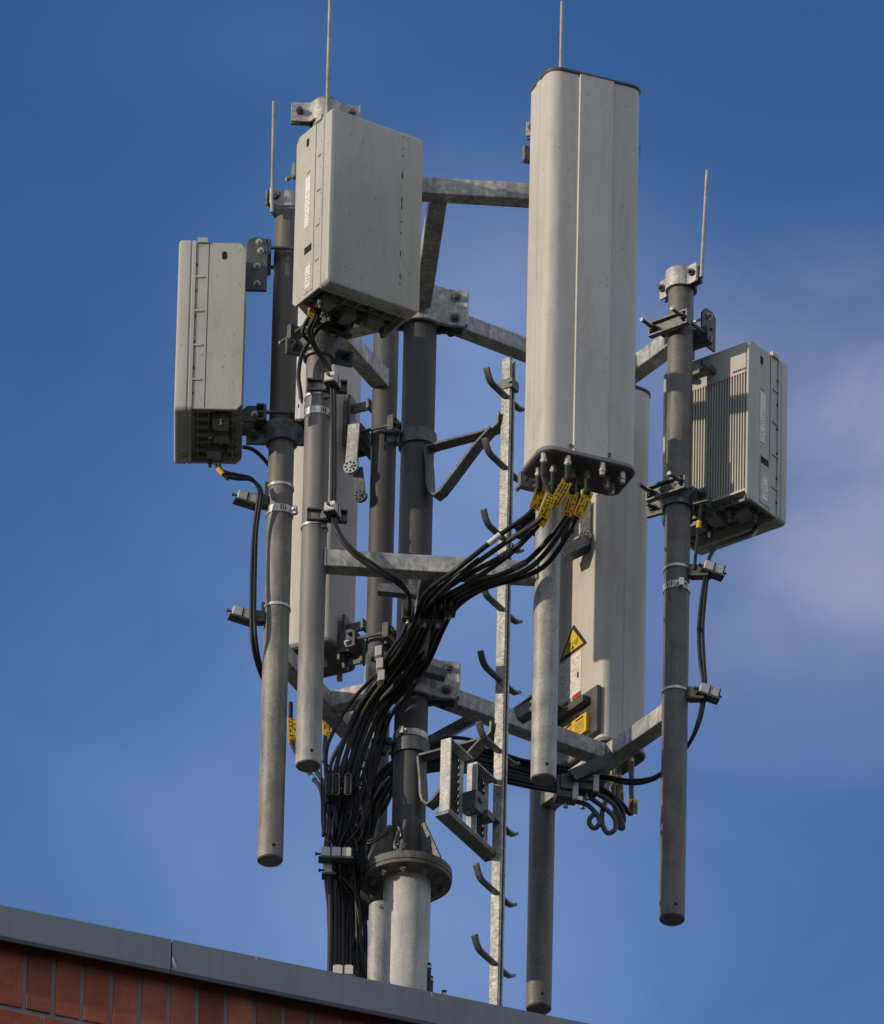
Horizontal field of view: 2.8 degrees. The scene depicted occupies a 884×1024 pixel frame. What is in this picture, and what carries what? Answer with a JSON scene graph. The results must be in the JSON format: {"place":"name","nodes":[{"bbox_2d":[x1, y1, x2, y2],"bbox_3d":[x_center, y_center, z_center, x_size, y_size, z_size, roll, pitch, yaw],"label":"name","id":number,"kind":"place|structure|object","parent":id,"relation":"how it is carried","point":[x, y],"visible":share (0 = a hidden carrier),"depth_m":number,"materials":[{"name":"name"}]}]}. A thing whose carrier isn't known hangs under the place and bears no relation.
{"place":"outdoors","nodes":[
{"label":"outdoors","id":0,"kind":"place"},
{"bbox_2d":[0,905,587,1023],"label":"brick building","id":1,"kind":"structure","parent":0,"point":[57,970],"depth_m":54.28,"materials":[{"name":"red brick"}]},
{"bbox_2d":[367,900,391,982],"bbox_3d":[-0.202,1.816,54.947,0.069,1.439,0.072,1,-31,0],"label":"vent pipe","id":2,"kind":"object","parent":1,"relation":"on","point":[379,941],"visible":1,"depth_m":55.22,"materials":[{"name":"metal"}]},
{"bbox_2d":[363,319,451,990],"bbox_3d":[-0.102,0.947,55.752,0.360,3.763,0.360,1,-31,0],"label":"steel mast","id":3,"kind":"object","parent":1,"relation":"on","point":[411,882],"visible":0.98,"depth_m":55.75,"materials":[{"name":"metal"}]},
{"bbox_2d":[257,214,398,902],"bbox_3d":[-0.258,0.216,56.287,0.284,2.334,0.796,-13,-34,22],"label":"antenna frame","id":4,"kind":"object","parent":3,"relation":"attached to","point":[376,369],"visible":0.72,"depth_m":56.20,"materials":[{"name":"metal"}]},
{"bbox_2d":[214,462,261,679],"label":"cable","id":5,"kind":"object","parent":4,"relation":"attached to","point":[251,576],"visible":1,"depth_m":55.92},
{"bbox_2d":[174,237,304,467],"bbox_3d":[-0.603,-0.515,56.397,0.444,0.728,0.341,1,-31,0],"label":"radio unit","id":6,"kind":"object","parent":4,"relation":"attached to","point":[214,421],"visible":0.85,"depth_m":56.24,"materials":[{"name":"metal"}]},
{"bbox_2d":[217,463,263,672],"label":"cable","id":7,"kind":"object","parent":4,"relation":"attached to","point":[253,481],"visible":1,"depth_m":55.93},
{"bbox_2d":[226,601,290,626],"bbox_3d":[-0.567,0.318,55.891,0.202,0.085,0.086,5,-31,-6],"label":"cable clamp","id":8,"kind":"object","parent":4,"relation":"attached to","point":[239,614],"visible":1,"depth_m":55.85,"materials":[{"name":"plastic"}]},
{"bbox_2d":[232,481,293,510],"bbox_3d":[-0.556,-0.046,56.110,0.197,0.101,0.086,5,-31,-6],"label":"cable clamp","id":9,"kind":"object","parent":4,"relation":"attached to","point":[245,499],"visible":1,"depth_m":56.07,"materials":[{"name":"plastic"}]},
{"bbox_2d":[265,101,295,217],"bbox_3d":[-0.478,-1.078,56.739,0.170,0.409,0.100,21,-36,-29],"label":"lightning rod","id":10,"kind":"object","parent":4,"relation":"attached to","point":[278,202],"visible":0.69,"depth_m":56.63,"materials":[{"name":"metal"}]},
{"bbox_2d":[266,503,297,519],"bbox_3d":[-0.495,0.006,56.087,0.101,0.028,0.087,1,-31,0],"label":"metal band","id":11,"kind":"object","parent":4,"relation":"attached to","point":[292,510],"visible":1,"depth_m":56.06,"materials":[{"name":"silver metal"}]},
{"bbox_2d":[287,701,326,835],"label":"cable","id":12,"kind":"object","parent":4,"relation":"attached to","point":[291,722],"visible":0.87,"depth_m":56.30,"materials":[{"name":"black plastic"}]},
{"bbox_2d":[322,719,330,808],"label":"cable","id":13,"kind":"object","parent":4,"relation":"attached to","point":[326,729],"visible":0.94,"depth_m":56.36,"materials":[{"name":"black plastic"}]},
{"bbox_2d":[289,307,400,681],"bbox_3d":[-0.281,-0.111,56.961,0.407,1.404,0.213,-14,-34,24],"label":"panel antenna","id":14,"kind":"object","parent":4,"relation":"attached to","point":[344,646],"visible":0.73,"depth_m":56.84,"materials":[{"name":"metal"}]},
{"bbox_2d":[328,765,342,903],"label":"wire","id":15,"kind":"object","parent":3,"relation":"attached to","point":[331,770],"visible":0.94,"depth_m":55.58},
{"bbox_2d":[350,769,368,976],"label":"wire","id":16,"kind":"object","parent":3,"relation":"attached to","point":[367,770],"visible":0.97,"depth_m":55.62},
{"bbox_2d":[355,838,370,920],"bbox_3d":[-0.242,1.128,55.641,0.031,0.210,0.184,-3,-31,8],"label":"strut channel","id":17,"kind":"object","parent":3,"relation":"attached to","point":[365,901],"visible":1,"depth_m":55.63,"materials":[{"name":"metal"}]},
{"bbox_2d":[340,772,370,871],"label":"wire","id":18,"kind":"object","parent":17,"relation":"attached to","point":[360,845],"visible":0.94,"depth_m":55.65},
{"bbox_2d":[356,715,386,978],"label":"cable","id":19,"kind":"object","parent":3,"relation":"attached to","point":[359,832],"visible":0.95,"depth_m":55.69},
{"bbox_2d":[366,773,392,967],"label":"cable","id":20,"kind":"object","parent":3,"relation":"attached to","point":[383,791],"visible":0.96,"depth_m":55.88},
{"bbox_2d":[359,758,440,972],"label":"cable","id":21,"kind":"object","parent":3,"relation":"attached to","point":[372,810],"visible":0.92,"depth_m":55.83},
{"bbox_2d":[362,745,440,937],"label":"cable","id":22,"kind":"object","parent":3,"relation":"attached to","point":[383,774],"visible":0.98,"depth_m":55.91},
{"bbox_2d":[364,765,439,962],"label":"cable","id":23,"kind":"object","parent":3,"relation":"attached to","point":[368,849],"visible":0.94,"depth_m":55.62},
{"bbox_2d":[364,747,439,825],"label":"cable","id":24,"kind":"object","parent":3,"relation":"attached to","point":[371,798],"visible":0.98,"depth_m":55.87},
{"bbox_2d":[366,762,439,848],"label":"cable","id":25,"kind":"object","parent":3,"relation":"attached to","point":[376,818],"visible":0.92,"depth_m":55.86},
{"bbox_2d":[377,768,439,822],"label":"cable","id":26,"kind":"object","parent":3,"relation":"attached to","point":[388,801],"visible":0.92,"depth_m":55.89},
{"bbox_2d":[393,725,428,740],"bbox_3d":[-0.097,0.698,55.894,0.110,0.024,0.124,1,-31,0],"label":"metal band","id":27,"kind":"object","parent":3,"relation":"attached to","point":[402,730],"visible":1,"depth_m":55.85,"materials":[{"name":"silver metal"}]},
{"bbox_2d":[295,96,560,785],"bbox_3d":[-0.029,-0.114,55.910,0.793,2.477,0.727,1,-31,0],"label":"antenna frame","id":28,"kind":"object","parent":3,"relation":"attached to","point":[319,560],"visible":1,"depth_m":55.36,"materials":[{"name":"metal"}]},
{"bbox_2d":[304,405,329,421],"bbox_3d":[-0.374,-0.294,55.637,0.101,0.026,0.085,1,-31,0],"label":"metal band","id":29,"kind":"object","parent":28,"relation":"attached to","point":[317,409],"visible":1,"depth_m":55.60,"materials":[{"name":"silver metal"}]},
{"bbox_2d":[301,501,347,531],"bbox_3d":[-0.368,0.022,55.416,0.150,0.067,0.101,-20,-37,32],"label":"cable clamp","id":30,"kind":"object","parent":28,"relation":"attached to","point":[328,510],"visible":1,"depth_m":55.39,"materials":[{"name":"plastic"}]},
{"bbox_2d":[291,0,360,127],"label":"lightning rod","id":31,"kind":"object","parent":28,"relation":"attached to","point":[304,114],"visible":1,"depth_m":56.18,"materials":[{"name":"metal"}]},
{"bbox_2d":[304,371,347,398],"bbox_3d":[-0.364,-0.375,55.654,0.144,0.067,0.104,-22,-38,34],"label":"cable clamp","id":32,"kind":"object","parent":28,"relation":"attached to","point":[331,378],"visible":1,"depth_m":55.63,"materials":[{"name":"plastic"}]},
{"bbox_2d":[278,109,422,367],"bbox_3d":[-0.319,-0.835,55.886,0.341,0.783,0.429,19,-35,-27],"label":"radio unit","id":33,"kind":"object","parent":28,"relation":"attached to","point":[357,231],"visible":1,"depth_m":55.72,"materials":[{"name":"grey"}]},
{"bbox_2d":[301,302,316,342],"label":"cable","id":34,"kind":"object","parent":33,"relation":"attached to","point":[312,311],"visible":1,"depth_m":55.65,"materials":[{"name":"black plastic"}]},
{"bbox_2d":[296,319,338,414],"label":"cable","id":35,"kind":"object","parent":33,"relation":"attached to","point":[304,349],"visible":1,"depth_m":55.66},
{"bbox_2d":[295,399,304,420],"bbox_3d":[-0.436,-0.312,55.586,0.028,0.070,0.014,1,-31,0],"label":"cable gland","id":36,"kind":"object","parent":35,"relation":"attached to","point":[299,413],"visible":1,"depth_m":55.58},
{"bbox_2d":[306,308,411,781],"bbox_3d":[-0.213,0.102,55.695,0.304,1.279,0.860,-4,-31,8],"label":"cable","id":37,"kind":"object","parent":33,"relation":"attached to","point":[374,569],"visible":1,"depth_m":55.49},
{"bbox_2d":[310,309,410,771],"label":"cable","id":38,"kind":"object","parent":28,"relation":"attached to","point":[376,565],"visible":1,"depth_m":55.50,"materials":[{"name":"rubber"}]},
{"bbox_2d":[324,557,479,803],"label":"cable","id":39,"kind":"object","parent":28,"relation":"attached to","point":[422,612],"visible":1,"depth_m":55.73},
{"bbox_2d":[325,773,332,795],"bbox_3d":[-0.347,0.841,55.657,0.022,0.078,0.024,1,-31,0],"label":"cable boot","id":40,"kind":"object","parent":39,"relation":"attached to","point":[328,785],"visible":1,"depth_m":55.65,"materials":[{"name":"rubber"}]},
{"bbox_2d":[401,600,414,624],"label":"cable clamp","id":41,"kind":"object","parent":28,"relation":"attached to","point":[406,619],"visible":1,"depth_m":55.50,"materials":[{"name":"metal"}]},
{"bbox_2d":[363,655,460,710],"bbox_3d":[-0.093,0.528,56.004,0.290,0.132,0.144,5,-31,-7],"label":"mast clamp","id":42,"kind":"object","parent":28,"relation":"attached to","point":[448,688],"visible":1,"depth_m":55.97,"materials":[{"name":"metal"}]},
{"bbox_2d":[323,674,392,958],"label":"cable","id":43,"kind":"object","parent":42,"relation":"attached to","point":[330,765],"visible":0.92,"depth_m":55.69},
{"bbox_2d":[370,648,447,681],"bbox_3d":[-0.103,0.472,55.925,0.241,0.068,0.033,8,-32,-12],"label":"strut channel","id":44,"kind":"object","parent":42,"relation":"attached to","point":[433,672],"visible":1,"depth_m":55.92,"materials":[{"name":"metal"}]},
{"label":"cable","id":45,"kind":"object","parent":42,"relation":"hanging from","visible":0},
{"bbox_2d":[338,805,358,886],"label":"wire","id":46,"kind":"object","parent":45,"relation":"attached to","point":[355,860],"visible":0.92,"depth_m":55.56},
{"bbox_2d":[377,582,458,603],"bbox_3d":[-0.063,0.249,55.556,0.270,0.058,0.033,0,-31,1],"label":"strut channel","id":47,"kind":"object","parent":28,"relation":"attached to","point":[389,590],"visible":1,"depth_m":55.55,"materials":[{"name":"metal"}]},
{"bbox_2d":[443,600,455,619],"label":"cable clamp","id":48,"kind":"object","parent":47,"relation":"attached to","point":[449,610],"visible":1,"depth_m":55.48,"materials":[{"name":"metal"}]},
{"bbox_2d":[418,609,431,627],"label":"cable clamp","id":49,"kind":"object","parent":28,"relation":"attached to","point":[424,619],"visible":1,"depth_m":55.49,"materials":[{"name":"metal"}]},
{"bbox_2d":[431,604,443,627],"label":"cable clamp","id":50,"kind":"object","parent":28,"relation":"attached to","point":[437,617],"visible":1,"depth_m":55.49,"materials":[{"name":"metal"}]},
{"bbox_2d":[526,1,563,139],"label":"lightning rod","id":51,"kind":"object","parent":28,"relation":"attached to","point":[528,125],"visible":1,"depth_m":56.38,"materials":[{"name":"metal"}]},
{"bbox_2d":[515,67,640,495],"bbox_3d":[0.389,-0.641,55.822,0.325,1.431,0.417,13,-33,-19],"label":"panel antenna","id":52,"kind":"object","parent":28,"relation":"attached to","point":[580,154],"visible":1,"depth_m":55.65,"materials":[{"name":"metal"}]},
{"bbox_2d":[326,475,545,970],"bbox_3d":[-0.062,0.664,55.321,0.199,1.356,1.036,20,-36,-28],"label":"cable","id":53,"kind":"object","parent":52,"relation":"attached to","point":[537,497],"visible":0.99,"depth_m":55.45,"materials":[{"name":"black plastic"}]},
{"bbox_2d":[319,863,335,879],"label":"cable clamp","id":54,"kind":"object","parent":53,"relation":"attached to","point":[327,869],"visible":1,"depth_m":55.55,"materials":[{"name":"plastic"}]},
{"bbox_2d":[315,846,355,863],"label":"cable clamp","id":55,"kind":"object","parent":53,"relation":"attached to","point":[343,855],"visible":1,"depth_m":55.54,"materials":[{"name":"plastic"}]},
{"bbox_2d":[322,781,355,949],"bbox_3d":[-0.322,1.121,55.566,0.138,0.777,0.054,19,-35,-26],"label":"wire","id":56,"kind":"object","parent":55,"relation":"attached to","point":[328,839],"visible":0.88,"depth_m":55.60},
{"bbox_2d":[336,781,369,967],"bbox_3d":[-0.265,1.135,55.558,0.154,0.698,0.082,26,-39,-35],"label":"wire","id":57,"kind":"object","parent":55,"relation":"attached to","point":[344,886],"visible":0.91,"depth_m":55.55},
{"bbox_2d":[344,773,350,795],"bbox_3d":[-0.289,0.841,55.658,0.022,0.078,0.024,1,-31,0],"label":"cable boot","id":58,"kind":"object","parent":57,"relation":"attached to","point":[347,785],"visible":1,"depth_m":55.65,"materials":[{"name":"rubber"}]},
{"bbox_2d":[332,773,339,795],"bbox_3d":[-0.325,0.841,55.657,0.022,0.078,0.024,1,-31,0],"label":"cable boot","id":59,"kind":"object","parent":53,"relation":"attached to","point":[336,786],"visible":1,"depth_m":55.65,"materials":[{"name":"rubber"}]},
{"bbox_2d":[320,758,363,977],"bbox_3d":[-0.295,1.099,55.584,0.181,0.792,0.074,15,-34,-21],"label":"wire","id":60,"kind":"object","parent":53,"relation":"attached to","point":[347,869],"visible":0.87,"depth_m":55.54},
{"bbox_2d":[328,964,357,976],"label":"cable clamp","id":61,"kind":"object","parent":53,"relation":"attached to","point":[345,969],"visible":0.64,"depth_m":55.35,"materials":[{"name":"plastic"}]},
{"bbox_2d":[331,795,358,976],"bbox_3d":[-0.292,1.123,55.560,0.132,0.759,0.043,23,-37,-31],"label":"wire","id":62,"kind":"object","parent":53,"relation":"attached to","point":[354,876],"visible":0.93,"depth_m":55.50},
{"bbox_2d":[329,775,361,951],"bbox_3d":[-0.288,1.134,55.567,0.089,0.702,0.146,-14,-34,24],"label":"wire","id":63,"kind":"object","parent":53,"relation":"attached to","point":[330,843],"visible":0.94,"depth_m":55.55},
{"bbox_2d":[375,645,386,684],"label":"cable clamp","id":64,"kind":"object","parent":53,"relation":"attached to","point":[380,665],"visible":1,"depth_m":55.79,"materials":[{"name":"plastic"}]},
{"bbox_2d":[332,462,555,970],"bbox_3d":[-0.028,0.651,55.303,0.168,1.350,1.114,19,-35,-26],"label":"cable","id":65,"kind":"object","parent":52,"relation":"attached to","point":[547,506],"visible":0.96,"depth_m":55.43,"materials":[{"name":"black plastic"}]},
{"bbox_2d":[335,786,362,977],"bbox_3d":[-0.297,1.145,55.583,0.143,0.746,0.090,26,-39,-35],"label":"wire","id":66,"kind":"object","parent":65,"relation":"attached to","point":[340,825],"visible":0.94,"depth_m":55.62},
{"bbox_2d":[337,472,556,964],"bbox_3d":[-0.021,0.663,55.329,0.171,1.344,1.085,19,-35,-27],"label":"cable","id":67,"kind":"object","parent":52,"relation":"attached to","point":[507,552],"visible":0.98,"depth_m":55.49,"materials":[{"name":"black plastic"}]},
{"bbox_2d":[336,782,347,913],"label":"wire","id":68,"kind":"object","parent":67,"relation":"attached to","point":[343,843],"visible":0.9,"depth_m":55.62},
{"bbox_2d":[340,464,571,964],"bbox_3d":[0.010,0.653,55.316,0.167,1.338,1.147,19,-35,-27],"label":"cable","id":69,"kind":"object","parent":52,"relation":"attached to","point":[562,490],"visible":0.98,"depth_m":55.49,"materials":[{"name":"black plastic"}]},
{"bbox_2d":[335,759,363,917],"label":"wire","id":70,"kind":"object","parent":69,"relation":"attached to","point":[361,833],"visible":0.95,"depth_m":55.59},
{"bbox_2d":[344,477,578,964],"bbox_3d":[0.013,0.669,55.349,0.192,1.332,1.100,21,-36,-29],"label":"cable","id":71,"kind":"object","parent":52,"relation":"attached to","point":[570,503],"visible":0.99,"depth_m":55.38,"materials":[{"name":"black plastic"}]},
{"bbox_2d":[322,760,354,947],"bbox_3d":[-0.313,1.105,55.544,0.112,0.789,0.069,21,-36,-29],"label":"wire","id":72,"kind":"object","parent":71,"relation":"attached to","point":[351,878],"visible":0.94,"depth_m":55.53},
{"bbox_2d":[332,758,368,891],"bbox_3d":[-0.283,1.102,55.575,0.097,0.816,0.102,-4,-31,9],"label":"wire","id":73,"kind":"object","parent":71,"relation":"attached to","point":[356,831],"visible":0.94,"depth_m":55.59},
{"bbox_2d":[348,484,580,964],"bbox_3d":[0.023,0.677,55.368,0.196,1.326,1.081,21,-36,-30],"label":"cable","id":74,"kind":"object","parent":52,"relation":"attached to","point":[531,566],"visible":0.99,"depth_m":55.51,"materials":[{"name":"rubber"}]},
{"bbox_2d":[352,478,592,973],"bbox_3d":[0.051,0.672,55.364,0.190,1.320,1.128,21,-36,-29],"label":"cable","id":75,"kind":"object","parent":52,"relation":"attached to","point":[583,503],"visible":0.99,"depth_m":55.48,"materials":[{"name":"black plastic"}]},
{"bbox_2d":[344,775,360,885],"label":"wire","id":76,"kind":"object","parent":75,"relation":"attached to","point":[354,805],"visible":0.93,"depth_m":55.60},
{"bbox_2d":[396,285,468,338],"bbox_3d":[-0.067,-0.627,56.699,0.290,0.132,0.144,5,-31,-7],"label":"mast clamp","id":77,"kind":"object","parent":3,"relation":"attached to","point":[448,310],"visible":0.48,"depth_m":56.67,"materials":[{"name":"metal"}]},
{"bbox_2d":[372,721,494,809],"bbox_3d":[-0.009,0.802,55.787,0.402,0.270,0.147,-9,-32,16],"label":"ladder bracket","id":78,"kind":"object","parent":3,"relation":"attached to","point":[474,748],"visible":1,"depth_m":55.77,"materials":[{"name":"metal"}]},
{"bbox_2d":[352,695,389,816],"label":"cable","id":79,"kind":"object","parent":78,"relation":"attached to","point":[370,752],"visible":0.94,"depth_m":55.79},
{"bbox_2d":[341,776,363,967],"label":"wire","id":80,"kind":"object","parent":79,"relation":"attached to","point":[347,878],"visible":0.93,"depth_m":55.55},
{"bbox_2d":[379,412,500,501],"bbox_3d":[0.014,-0.150,56.359,0.404,0.275,0.147,-9,-32,16],"label":"ladder bracket","id":81,"kind":"object","parent":3,"relation":"attached to","point":[448,485],"visible":1,"depth_m":56.33,"materials":[{"name":"metal"}]},
{"bbox_2d":[428,264,693,1014],"bbox_3d":[0.352,0.374,56.545,0.828,2.348,0.745,1,-31,0],"label":"antenna frame","id":82,"kind":"object","parent":3,"relation":"attached to","point":[667,719],"visible":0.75,"depth_m":56.29,"materials":[{"name":"metal"}]},
{"bbox_2d":[428,717,475,741],"bbox_3d":[0.038,0.672,56.142,0.262,0.230,0.037,15,-33,-21],"label":"strut channel","id":83,"kind":"object","parent":82,"relation":"attached to","point":[458,726],"visible":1,"depth_m":56.12,"materials":[{"name":"metal"}]},
{"bbox_2d":[359,742,440,963],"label":"cable","id":84,"kind":"object","parent":83,"relation":"attached to","point":[382,769],"visible":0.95,"depth_m":55.93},
{"bbox_2d":[430,736,570,768],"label":"cable","id":85,"kind":"object","parent":83,"relation":"attached to","point":[434,742],"visible":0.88,"depth_m":56.12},
{"bbox_2d":[474,758,556,779],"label":"cable","id":86,"kind":"object","parent":83,"relation":"attached to","point":[515,768],"visible":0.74,"depth_m":56.14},
{"bbox_2d":[514,700,531,723],"bbox_3d":[0.288,0.605,56.068,0.129,0.070,0.041,-15,-35,26],"label":"strut channel","id":87,"kind":"object","parent":82,"relation":"attached to","point":[523,713],"visible":0.4,"depth_m":56.06,"materials":[{"name":"metal"}]},
{"bbox_2d":[464,770,584,794],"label":"cable","id":88,"kind":"object","parent":82,"relation":"attached to","point":[529,786],"visible":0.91,"depth_m":56.14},
{"bbox_2d":[488,771,599,791],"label":"cable","id":89,"kind":"object","parent":82,"relation":"attached to","point":[520,780],"visible":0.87,"depth_m":56.13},
{"bbox_2d":[554,773,577,808],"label":"cable clamp","id":90,"kind":"object","parent":82,"relation":"attached to","point":[566,794],"visible":0.98,"depth_m":56.18,"materials":[{"name":"metal"}]},
{"bbox_2d":[576,800,601,830],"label":"cable","id":91,"kind":"object","parent":90,"relation":"attached to","point":[592,815],"visible":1,"depth_m":56.23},
{"bbox_2d":[513,385,650,809],"bbox_3d":[0.435,0.240,56.975,0.333,1.406,0.334,20,-36,-29],"label":"panel antenna","id":92,"kind":"object","parent":82,"relation":"attached to","point":[602,627],"visible":0.63,"depth_m":56.85,"materials":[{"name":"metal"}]},
{"bbox_2d":[588,772,617,835],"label":"cable","id":93,"kind":"object","parent":92,"relation":"attached to","point":[604,808],"visible":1,"depth_m":56.24,"materials":[{"name":"black plastic"}]},
{"bbox_2d":[599,765,625,822],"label":"cable","id":94,"kind":"object","parent":92,"relation":"attached to","point":[619,791],"visible":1,"depth_m":56.37,"materials":[{"name":"black plastic"}]},
{"bbox_2d":[599,761,637,815],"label":"cable","id":95,"kind":"object","parent":92,"relation":"attached to","point":[631,809],"visible":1,"depth_m":56.32,"materials":[{"name":"black plastic"}]},
{"bbox_2d":[566,752,616,782],"bbox_3d":[0.462,0.795,56.231,0.160,0.129,0.041,13,-33,-18],"label":"strut channel","id":96,"kind":"object","parent":82,"relation":"attached to","point":[604,762],"visible":1,"depth_m":56.21,"materials":[{"name":"metal"}]},
{"bbox_2d":[578,772,598,800],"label":"cable clamp","id":97,"kind":"object","parent":96,"relation":"attached to","point":[588,785],"visible":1,"depth_m":56.21,"materials":[{"name":"metal"}]},
{"bbox_2d":[597,767,625,830],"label":"cable","id":98,"kind":"object","parent":97,"relation":"attached to","point":[618,814],"visible":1,"depth_m":56.25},
{"bbox_2d":[663,577,690,595],"bbox_3d":[0.729,0.239,56.318,0.086,0.026,0.102,1,-31,0],"label":"metal band","id":99,"kind":"object","parent":82,"relation":"attached to","point":[681,582],"visible":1,"depth_m":56.29,"materials":[{"name":"silver metal"}]},
{"bbox_2d":[657,170,708,302],"bbox_3d":[0.758,-0.870,56.985,0.101,0.408,0.187,18,-35,-25],"label":"lightning rod","id":100,"kind":"object","parent":82,"relation":"attached to","point":[693,273],"visible":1,"depth_m":56.87,"materials":[{"name":"metal"}]},
{"bbox_2d":[661,683,721,704],"bbox_3d":[0.772,0.567,56.116,0.190,0.058,0.086,-6,-32,12],"label":"cable clamp","id":101,"kind":"object","parent":82,"relation":"attached to","point":[707,692],"visible":1,"depth_m":56.09,"materials":[{"name":"plastic"}]},
{"bbox_2d":[663,560,726,581],"bbox_3d":[0.783,0.185,56.337,0.199,0.058,0.086,-10,-33,18],"label":"cable clamp","id":102,"kind":"object","parent":82,"relation":"attached to","point":[712,570],"visible":1,"depth_m":56.32,"materials":[{"name":"plastic"}]},
{"bbox_2d":[637,306,787,554],"bbox_3d":[0.815,-0.297,56.730,0.341,0.763,0.457,-20,-37,31],"label":"radio unit","id":103,"kind":"object","parent":82,"relation":"attached to","point":[736,487],"visible":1,"depth_m":56.69,"materials":[{"name":"grey"}]},
{"bbox_2d":[599,543,721,781],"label":"cable","id":104,"kind":"object","parent":103,"relation":"hanging from","point":[699,660],"visible":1,"depth_m":56.20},
{"bbox_2d":[599,524,757,785],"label":"cable","id":105,"kind":"object","parent":103,"relation":"hanging from","point":[748,534],"visible":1,"depth_m":56.22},
{"bbox_2d":[693,503,702,569],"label":"cable","id":106,"kind":"object","parent":103,"relation":"attached to","point":[698,525],"visible":1,"depth_m":56.38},
{"bbox_2d":[471,357,524,1005],"bbox_3d":[0.164,0.995,55.518,0.052,3.449,0.249,-15,-35,25],"label":"climbing ladder","id":107,"kind":"object","parent":1,"relation":"on","point":[506,388],"visible":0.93,"depth_m":55.77,"materials":[{"name":"metal"}]},
{"bbox_2d":[435,737,496,861],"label":"foot platform","id":108,"kind":"structure","parent":107,"relation":"attached to","point":[457,803],"depth_m":55.44,"materials":[{"name":"metal"}]},
{"bbox_2d":[0,0,883,1023],"label":"sky","id":109,"kind":"structure","parent":0,"point":[131,131],"materials":[{"name":"blue"}]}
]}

